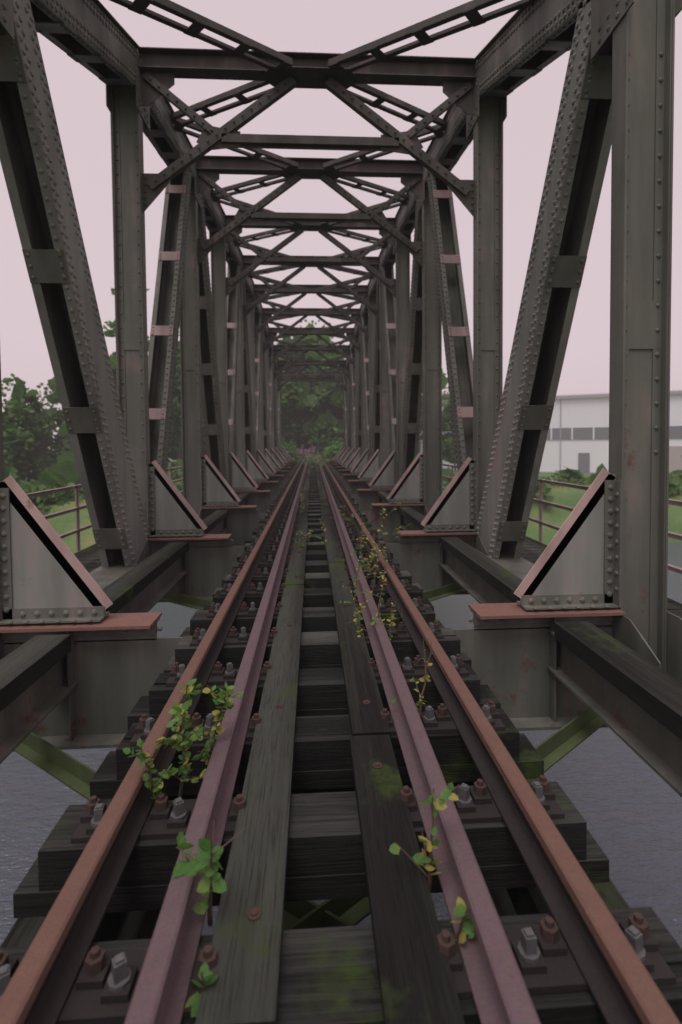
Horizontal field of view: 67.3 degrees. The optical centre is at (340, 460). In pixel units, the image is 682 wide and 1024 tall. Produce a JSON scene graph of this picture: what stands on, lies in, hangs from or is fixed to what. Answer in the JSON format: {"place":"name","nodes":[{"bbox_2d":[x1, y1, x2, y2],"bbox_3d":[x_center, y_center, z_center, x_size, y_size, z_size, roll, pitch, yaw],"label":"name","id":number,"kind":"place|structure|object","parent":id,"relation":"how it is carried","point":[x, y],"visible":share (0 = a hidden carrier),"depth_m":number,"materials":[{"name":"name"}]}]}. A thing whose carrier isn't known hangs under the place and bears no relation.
{"place":"outdoors","nodes":[
{"label":"outdoors","id":0,"kind":"place"},
{"bbox_2d":[0,460,681,940],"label":"bridge floor beams","id":1,"kind":"structure","parent":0,"point":[100,678],"depth_m":4.12,"materials":[{"name":"grey metal"}]},
{"bbox_2d":[0,462,681,739],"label":"bridge edge timbers","id":2,"kind":"object","parent":1,"relation":"on","point":[654,691],"visible":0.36,"depth_m":3.66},
{"bbox_2d":[0,542,681,948],"bbox_3d":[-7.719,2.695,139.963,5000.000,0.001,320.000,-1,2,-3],"label":"river water","id":3,"kind":"structure","parent":0,"point":[624,798],"depth_m":10.55,"materials":[{"name":"grey liquid"}]},
{"bbox_2d":[0,0,681,438],"label":"sky","id":4,"kind":"structure","parent":0,"point":[82,114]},
{"bbox_2d":[30,447,681,553],"bbox_3d":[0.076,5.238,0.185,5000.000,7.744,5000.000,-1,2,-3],"label":"ground","id":5,"kind":"structure","parent":0,"point":[66,523],"depth_m":37.61,"materials":[{"name":"green plant"}]},
{"bbox_2d":[284,439,332,448],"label":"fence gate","id":6,"kind":"structure","parent":5,"relation":"on","point":[318,447],"depth_m":57.95,"materials":[{"name":"grey metal"}]},
{"bbox_2d":[1,288,681,508],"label":"trees","id":7,"kind":"object","parent":5,"relation":"on","point":[28,429],"depth_m":55.63,"materials":[{"name":"green plant"}]},
{"bbox_2d":[40,446,680,514],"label":"bushes","id":8,"kind":"object","parent":5,"relation":"on","point":[314,448],"visible":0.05,"depth_m":42.80,"materials":[{"name":"green plant"}]},
{"bbox_2d":[420,389,681,473],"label":"hall building","id":9,"kind":"structure","parent":5,"relation":"on","point":[578,435],"depth_m":63.71,"materials":[{"name":"white metal"}]},
{"bbox_3d":[-0.979,5.745,19.259,10.000,7.810,56.150,-1,2,-3],"label":"bridge","id":10,"kind":"object","parent":5,"relation":"on","visible":0},
{"bbox_2d":[26,466,182,572],"bbox_3d":[-4.539,0.861,21.107,1.041,1.814,41.770,-1,2,-3],"label":"walkway railing","id":11,"kind":"object","parent":10,"relation":"on","point":[88,558],"visible":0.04,"depth_m":8.10,"materials":[{"name":"metal"}]},
{"bbox_2d":[0,0,291,659],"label":"bridge truss","id":12,"kind":"object","parent":10,"relation":"on","point":[135,498],"visible":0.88,"depth_m":7.32,"materials":[{"name":"metal"}]},
{"bbox_2d":[110,0,534,392],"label":"overhead bracing","id":13,"kind":"object","parent":12,"relation":"attached to","point":[283,73],"visible":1,"depth_m":8.17,"materials":[{"name":"paint"}]},
{"bbox_2d":[0,455,681,1023],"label":"track sleepers","id":14,"kind":"object","parent":10,"relation":"on","point":[328,975],"visible":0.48,"depth_m":1.98,"materials":[{"name":"brown wood"}]},
{"bbox_2d":[195,455,464,1023],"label":"wooden planks","id":15,"kind":"object","parent":14,"relation":"on","point":[416,982],"visible":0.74,"depth_m":1.78,"materials":[{"name":"wood"}]},
{"bbox_2d":[0,454,680,1023],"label":"track rails","id":16,"kind":"object","parent":14,"relation":"on","point":[622,986],"visible":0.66,"depth_m":1.69,"materials":[{"name":"brown metal"}]},
{"bbox_2d":[122,449,475,1016],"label":"weeds","id":17,"kind":"object","parent":16,"relation":"on","point":[208,853],"visible":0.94,"depth_m":2.03,"materials":[{"name":"green plant"}]},
{"bbox_2d":[0,461,675,1023],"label":"rail fasteners","id":18,"kind":"object","parent":16,"relation":"on","point":[104,989],"visible":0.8,"depth_m":1.95,"materials":[{"name":"metal"}]},
{"bbox_2d":[333,0,681,681],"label":"bridge truss","id":19,"kind":"object","parent":10,"relation":"on","point":[607,547],"visible":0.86,"depth_m":5.67,"materials":[{"name":"metal"}]},
{"bbox_2d":[442,464,681,617],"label":"walkway railing","id":20,"kind":"object","parent":10,"relation":"on","point":[532,550],"visible":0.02,"depth_m":8.06,"materials":[{"name":"metal"}]}
]}

